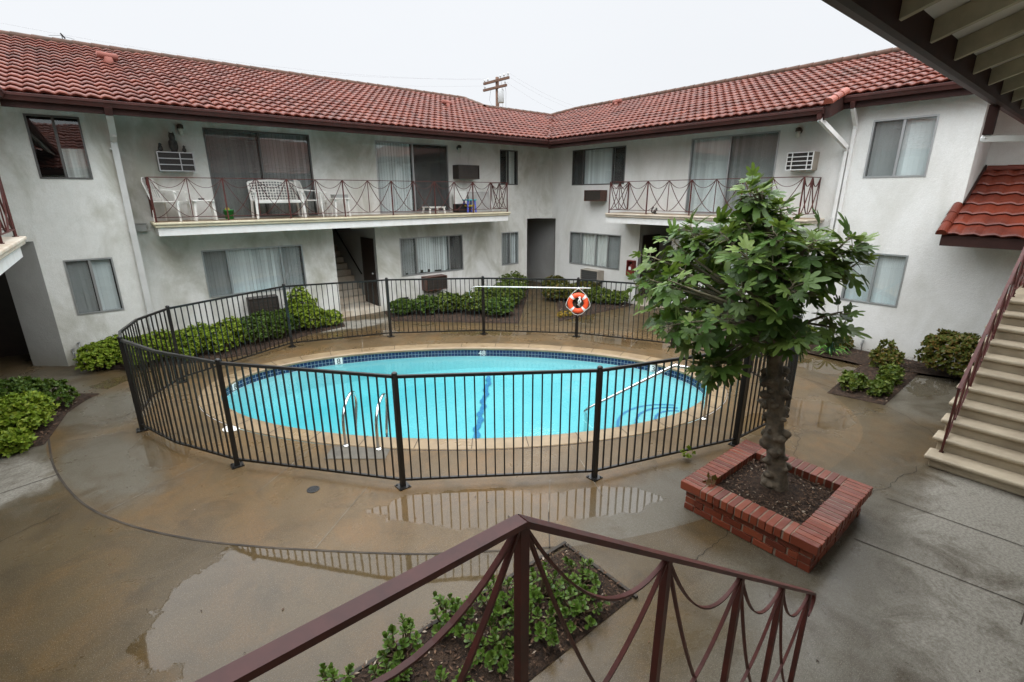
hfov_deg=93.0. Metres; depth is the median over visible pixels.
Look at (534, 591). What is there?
jade plant
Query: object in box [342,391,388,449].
pool ladder
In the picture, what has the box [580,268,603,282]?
air conditioner
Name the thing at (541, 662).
planting bed
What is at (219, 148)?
sliding door
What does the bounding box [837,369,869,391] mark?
shrub
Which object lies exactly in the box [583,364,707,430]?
pool handrail
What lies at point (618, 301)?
entry shrub
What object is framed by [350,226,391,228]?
tube light
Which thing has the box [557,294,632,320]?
planting bed
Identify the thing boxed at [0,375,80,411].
shrub
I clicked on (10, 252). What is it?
apartment wing
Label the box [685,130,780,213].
sliding door
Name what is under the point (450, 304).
corner shrub
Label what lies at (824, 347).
strap leaf plant
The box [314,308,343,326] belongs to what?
hedge shrub
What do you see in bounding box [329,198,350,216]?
side table
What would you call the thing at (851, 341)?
shrub
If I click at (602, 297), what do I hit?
entry shrub
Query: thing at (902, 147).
window
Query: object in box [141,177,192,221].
garden chair
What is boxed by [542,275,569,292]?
entry shrub
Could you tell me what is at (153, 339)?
hedge shrub
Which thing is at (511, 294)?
corner shrub
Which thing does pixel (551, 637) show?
jade plant
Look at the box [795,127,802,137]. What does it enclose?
wall lamp
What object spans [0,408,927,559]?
pavement cracks
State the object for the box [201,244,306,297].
window
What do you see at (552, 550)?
bed edging
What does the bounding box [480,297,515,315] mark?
corner shrub
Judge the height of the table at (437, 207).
0.205 m
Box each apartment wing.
[0,30,555,365]
[0,87,26,274]
[548,47,1023,369]
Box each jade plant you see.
[317,662,354,681]
[368,658,412,681]
[376,613,423,665]
[423,664,475,681]
[429,590,474,637]
[464,612,513,673]
[477,575,513,616]
[506,592,561,652]
[513,561,564,602]
[548,573,609,632]
[561,556,600,594]
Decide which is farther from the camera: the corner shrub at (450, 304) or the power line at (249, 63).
the power line at (249, 63)
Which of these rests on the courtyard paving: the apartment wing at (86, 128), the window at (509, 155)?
the apartment wing at (86, 128)
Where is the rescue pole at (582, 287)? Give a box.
[469,285,590,298]
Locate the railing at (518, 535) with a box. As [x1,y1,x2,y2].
[195,514,815,681]
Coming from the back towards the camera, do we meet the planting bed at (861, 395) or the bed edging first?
the planting bed at (861, 395)
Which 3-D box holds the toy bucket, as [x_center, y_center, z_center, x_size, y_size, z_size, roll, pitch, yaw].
[-6.776,-3.059,11.637,0.230,0.275,0.230,-13,21,-37]
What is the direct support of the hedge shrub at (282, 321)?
on the planting bed at (118, 366)
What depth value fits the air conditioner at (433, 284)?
15.66 m
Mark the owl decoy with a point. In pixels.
(173, 144)
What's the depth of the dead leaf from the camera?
5.42 m
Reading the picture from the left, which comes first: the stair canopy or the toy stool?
the toy stool
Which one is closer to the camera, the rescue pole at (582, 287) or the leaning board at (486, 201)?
the rescue pole at (582, 287)
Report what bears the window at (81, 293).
in the apartment wing at (86, 128)
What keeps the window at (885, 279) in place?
in the apartment wing at (892, 135)
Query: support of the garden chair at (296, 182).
on the apartment wing at (86, 128)
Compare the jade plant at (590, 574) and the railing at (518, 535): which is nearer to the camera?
the railing at (518, 535)
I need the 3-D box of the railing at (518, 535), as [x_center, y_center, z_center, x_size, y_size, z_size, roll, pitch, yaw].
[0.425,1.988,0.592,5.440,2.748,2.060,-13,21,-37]
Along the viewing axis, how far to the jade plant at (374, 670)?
3.53 m
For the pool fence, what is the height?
1.509 m
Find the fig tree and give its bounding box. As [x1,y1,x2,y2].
[622,162,879,491]
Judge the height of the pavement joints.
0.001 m
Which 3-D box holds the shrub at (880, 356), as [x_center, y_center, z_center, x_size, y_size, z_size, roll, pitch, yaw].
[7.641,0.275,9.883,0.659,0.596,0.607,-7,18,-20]
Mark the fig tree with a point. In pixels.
(769, 326)
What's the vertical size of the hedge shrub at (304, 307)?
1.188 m
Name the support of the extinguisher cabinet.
attached to the apartment wing at (892, 135)
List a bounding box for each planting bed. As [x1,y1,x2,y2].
[8,393,99,447]
[83,319,344,369]
[351,548,631,681]
[383,290,528,322]
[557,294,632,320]
[789,341,961,404]
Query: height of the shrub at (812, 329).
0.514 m
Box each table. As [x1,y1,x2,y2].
[191,200,217,220]
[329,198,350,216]
[422,206,445,213]
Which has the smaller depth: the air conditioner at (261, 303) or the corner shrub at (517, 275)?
the air conditioner at (261, 303)
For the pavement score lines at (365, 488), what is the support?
on the pool deck
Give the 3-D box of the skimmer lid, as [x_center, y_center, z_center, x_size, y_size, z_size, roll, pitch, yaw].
[-4.328,1.342,7.519,0.268,0.012,0.268,-13,21,-37]
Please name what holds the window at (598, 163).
in the apartment wing at (892, 135)
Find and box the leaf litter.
[57,439,980,671]
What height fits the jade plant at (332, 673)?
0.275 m
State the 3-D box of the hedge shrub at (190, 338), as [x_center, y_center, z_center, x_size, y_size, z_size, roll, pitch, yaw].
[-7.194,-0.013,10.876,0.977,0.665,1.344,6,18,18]
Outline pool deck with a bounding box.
[46,325,862,552]
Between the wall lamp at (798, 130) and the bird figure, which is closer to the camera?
the bird figure
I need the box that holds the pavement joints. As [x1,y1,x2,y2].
[0,296,1023,624]
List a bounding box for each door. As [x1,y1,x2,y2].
[0,272,28,357]
[202,127,317,217]
[360,237,378,305]
[375,140,449,212]
[639,234,659,297]
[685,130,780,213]
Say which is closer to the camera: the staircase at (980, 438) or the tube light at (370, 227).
the staircase at (980, 438)
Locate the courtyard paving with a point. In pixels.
(86, 595)
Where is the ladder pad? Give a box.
[324,446,389,458]
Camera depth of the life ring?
11.86 m
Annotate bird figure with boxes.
[157,143,162,150]
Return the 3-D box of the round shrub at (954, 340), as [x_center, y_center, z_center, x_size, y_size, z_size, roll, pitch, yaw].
[8.572,0.264,9.324,1.259,0.934,1.255,4,17,13]
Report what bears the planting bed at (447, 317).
on the courtyard paving
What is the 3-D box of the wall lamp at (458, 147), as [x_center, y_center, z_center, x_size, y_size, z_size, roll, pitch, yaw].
[-1.672,-6.078,15.389,0.129,0.230,0.156,-13,21,-37]
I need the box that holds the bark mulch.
[33,291,952,681]
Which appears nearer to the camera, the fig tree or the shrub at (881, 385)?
the fig tree
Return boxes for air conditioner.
[155,151,195,171]
[246,294,279,314]
[421,274,447,290]
[453,165,479,178]
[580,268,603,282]
[584,190,606,200]
[785,151,819,170]
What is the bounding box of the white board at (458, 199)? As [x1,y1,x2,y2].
[453,191,466,203]
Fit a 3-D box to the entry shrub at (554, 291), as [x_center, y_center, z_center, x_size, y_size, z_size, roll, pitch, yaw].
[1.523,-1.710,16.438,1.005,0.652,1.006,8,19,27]
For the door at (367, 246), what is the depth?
15.05 m
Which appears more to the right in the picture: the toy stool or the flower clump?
the flower clump
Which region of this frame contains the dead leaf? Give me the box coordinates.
[704,472,719,484]
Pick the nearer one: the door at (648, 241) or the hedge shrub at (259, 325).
the hedge shrub at (259, 325)
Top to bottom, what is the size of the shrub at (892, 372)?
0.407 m
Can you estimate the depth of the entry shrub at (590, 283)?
16.38 m
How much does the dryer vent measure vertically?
0.175 m
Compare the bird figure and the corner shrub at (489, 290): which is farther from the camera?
the corner shrub at (489, 290)
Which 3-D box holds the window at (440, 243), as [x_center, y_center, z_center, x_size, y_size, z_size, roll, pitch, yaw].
[-2.583,-2.799,15.763,2.310,1.180,0.126,-13,21,-37]
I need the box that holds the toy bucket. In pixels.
[223,208,233,218]
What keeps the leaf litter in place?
on the courtyard paving
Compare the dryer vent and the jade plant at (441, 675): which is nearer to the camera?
the jade plant at (441, 675)
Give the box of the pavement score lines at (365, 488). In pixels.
[51,333,742,547]
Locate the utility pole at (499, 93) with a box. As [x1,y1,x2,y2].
[483,72,509,105]
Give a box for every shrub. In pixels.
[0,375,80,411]
[0,391,59,435]
[0,427,37,457]
[72,334,133,370]
[118,329,170,366]
[164,322,214,358]
[201,316,249,352]
[235,309,278,343]
[267,308,298,338]
[283,286,325,329]
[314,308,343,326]
[390,297,416,314]
[412,294,442,312]
[432,291,461,312]
[457,291,489,312]
[470,285,501,307]
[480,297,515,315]
[491,288,521,307]
[494,279,525,303]
[495,270,528,290]
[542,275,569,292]
[542,281,566,300]
[562,282,592,300]
[580,281,599,291]
[586,286,613,302]
[606,289,629,304]
[806,325,817,332]
[834,335,854,349]
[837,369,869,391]
[866,375,893,396]
[868,339,904,366]
[874,363,905,385]
[913,328,980,378]
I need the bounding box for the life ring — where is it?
[566,287,589,314]
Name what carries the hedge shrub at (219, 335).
on the planting bed at (118, 366)
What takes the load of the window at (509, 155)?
in the apartment wing at (86, 128)
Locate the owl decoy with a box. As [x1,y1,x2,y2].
[168,132,177,151]
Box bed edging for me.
[336,541,637,681]
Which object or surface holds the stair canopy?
attached to the apartment wing at (892, 135)
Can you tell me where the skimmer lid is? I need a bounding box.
[222,426,239,431]
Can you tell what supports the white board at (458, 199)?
on the crate
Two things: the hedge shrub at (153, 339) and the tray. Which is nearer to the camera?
the hedge shrub at (153, 339)
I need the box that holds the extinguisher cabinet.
[626,260,635,274]
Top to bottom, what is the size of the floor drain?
0.008 m
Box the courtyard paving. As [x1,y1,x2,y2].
[0,281,1023,681]
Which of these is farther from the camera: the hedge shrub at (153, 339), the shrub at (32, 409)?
the hedge shrub at (153, 339)
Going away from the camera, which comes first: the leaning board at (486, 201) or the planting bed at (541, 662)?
the planting bed at (541, 662)
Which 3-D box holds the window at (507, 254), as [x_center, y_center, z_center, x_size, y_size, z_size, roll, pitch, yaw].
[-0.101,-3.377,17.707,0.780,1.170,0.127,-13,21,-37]
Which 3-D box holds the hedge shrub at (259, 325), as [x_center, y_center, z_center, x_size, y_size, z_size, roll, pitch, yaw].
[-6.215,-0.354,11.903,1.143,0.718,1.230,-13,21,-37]
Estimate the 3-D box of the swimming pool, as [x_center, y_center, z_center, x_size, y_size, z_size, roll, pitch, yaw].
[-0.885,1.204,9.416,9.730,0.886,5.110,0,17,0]
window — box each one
[22,113,92,178]
[63,257,124,315]
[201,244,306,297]
[399,234,463,276]
[500,149,517,184]
[502,231,518,264]
[569,231,620,269]
[572,145,626,184]
[840,252,908,307]
[863,114,939,177]
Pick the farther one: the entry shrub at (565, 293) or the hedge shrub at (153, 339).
the entry shrub at (565, 293)
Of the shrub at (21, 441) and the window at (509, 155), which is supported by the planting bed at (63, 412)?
the shrub at (21, 441)
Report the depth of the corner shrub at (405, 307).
14.24 m
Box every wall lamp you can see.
[176,124,183,134]
[456,145,460,152]
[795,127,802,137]
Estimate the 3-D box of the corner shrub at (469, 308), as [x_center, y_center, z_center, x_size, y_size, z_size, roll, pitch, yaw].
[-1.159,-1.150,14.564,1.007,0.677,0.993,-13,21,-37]
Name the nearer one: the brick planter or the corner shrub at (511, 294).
the brick planter
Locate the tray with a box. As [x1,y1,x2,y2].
[330,194,347,197]
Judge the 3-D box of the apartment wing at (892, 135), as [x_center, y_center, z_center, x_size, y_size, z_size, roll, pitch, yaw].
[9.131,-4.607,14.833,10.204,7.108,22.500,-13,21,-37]
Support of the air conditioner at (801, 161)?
attached to the apartment wing at (892, 135)
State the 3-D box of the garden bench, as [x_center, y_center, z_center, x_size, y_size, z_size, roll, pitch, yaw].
[-5.881,-3.553,12.143,1.167,0.927,0.686,-13,21,-37]
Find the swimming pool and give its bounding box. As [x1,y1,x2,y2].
[198,343,726,450]
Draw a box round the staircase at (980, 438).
[924,247,1023,496]
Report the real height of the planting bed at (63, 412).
0.059 m
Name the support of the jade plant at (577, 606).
on the planting bed at (541, 662)
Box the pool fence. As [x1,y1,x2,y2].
[117,276,801,490]
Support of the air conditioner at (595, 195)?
attached to the apartment wing at (892, 135)
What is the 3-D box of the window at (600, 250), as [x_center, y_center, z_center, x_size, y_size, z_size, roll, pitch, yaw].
[2.883,-3.159,16.865,0.167,1.140,2.300,-13,21,-37]
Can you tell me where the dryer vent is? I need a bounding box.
[135,223,146,231]
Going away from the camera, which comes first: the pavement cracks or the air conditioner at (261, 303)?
the pavement cracks
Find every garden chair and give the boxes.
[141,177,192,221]
[294,180,328,216]
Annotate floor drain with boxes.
[307,486,319,492]
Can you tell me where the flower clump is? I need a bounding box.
[557,310,571,317]
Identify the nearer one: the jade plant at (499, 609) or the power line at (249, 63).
the jade plant at (499, 609)
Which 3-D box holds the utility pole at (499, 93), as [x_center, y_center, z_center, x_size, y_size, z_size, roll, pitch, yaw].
[-1.099,-13.649,37.579,0.502,12.360,2.670,-15,22,-41]
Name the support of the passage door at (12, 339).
in the apartment wing at (86, 128)
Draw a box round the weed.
[680,445,695,457]
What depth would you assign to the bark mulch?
4.96 m
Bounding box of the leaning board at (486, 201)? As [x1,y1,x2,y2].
[467,190,492,211]
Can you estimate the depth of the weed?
6.54 m
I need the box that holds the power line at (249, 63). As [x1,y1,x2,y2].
[3,23,469,79]
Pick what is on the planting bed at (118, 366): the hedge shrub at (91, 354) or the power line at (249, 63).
the hedge shrub at (91, 354)
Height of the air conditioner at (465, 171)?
0.420 m
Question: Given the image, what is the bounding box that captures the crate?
[453,204,469,211]
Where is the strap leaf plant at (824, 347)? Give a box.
[813,343,850,355]
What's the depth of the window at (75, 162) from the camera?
9.67 m
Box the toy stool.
[462,199,476,212]
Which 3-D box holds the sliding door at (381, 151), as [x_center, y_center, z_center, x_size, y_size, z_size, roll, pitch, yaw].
[-2.978,-4.947,14.785,2.410,2.000,0.127,-13,21,-37]
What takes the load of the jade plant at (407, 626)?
on the planting bed at (541, 662)
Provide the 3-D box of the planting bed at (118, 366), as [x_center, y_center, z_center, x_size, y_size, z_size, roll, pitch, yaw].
[-6.619,0.058,11.711,5.800,0.059,2.030,-13,21,-37]
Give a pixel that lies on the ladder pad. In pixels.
(362, 453)
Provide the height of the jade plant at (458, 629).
0.278 m
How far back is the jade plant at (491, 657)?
3.75 m
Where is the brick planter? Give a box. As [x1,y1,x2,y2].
[680,440,872,572]
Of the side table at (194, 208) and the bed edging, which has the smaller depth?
the bed edging
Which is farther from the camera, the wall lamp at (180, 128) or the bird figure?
the wall lamp at (180, 128)
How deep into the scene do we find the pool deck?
6.23 m
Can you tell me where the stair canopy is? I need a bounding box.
[935,165,1023,249]
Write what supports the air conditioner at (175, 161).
attached to the apartment wing at (86, 128)
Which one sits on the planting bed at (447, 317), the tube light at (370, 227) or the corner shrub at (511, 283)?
the corner shrub at (511, 283)
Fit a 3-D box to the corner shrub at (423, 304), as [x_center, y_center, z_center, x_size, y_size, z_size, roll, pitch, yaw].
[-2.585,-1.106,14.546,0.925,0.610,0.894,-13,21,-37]
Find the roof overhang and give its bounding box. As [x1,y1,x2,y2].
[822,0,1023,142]
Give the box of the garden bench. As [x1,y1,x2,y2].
[246,180,306,218]
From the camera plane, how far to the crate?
15.59 m

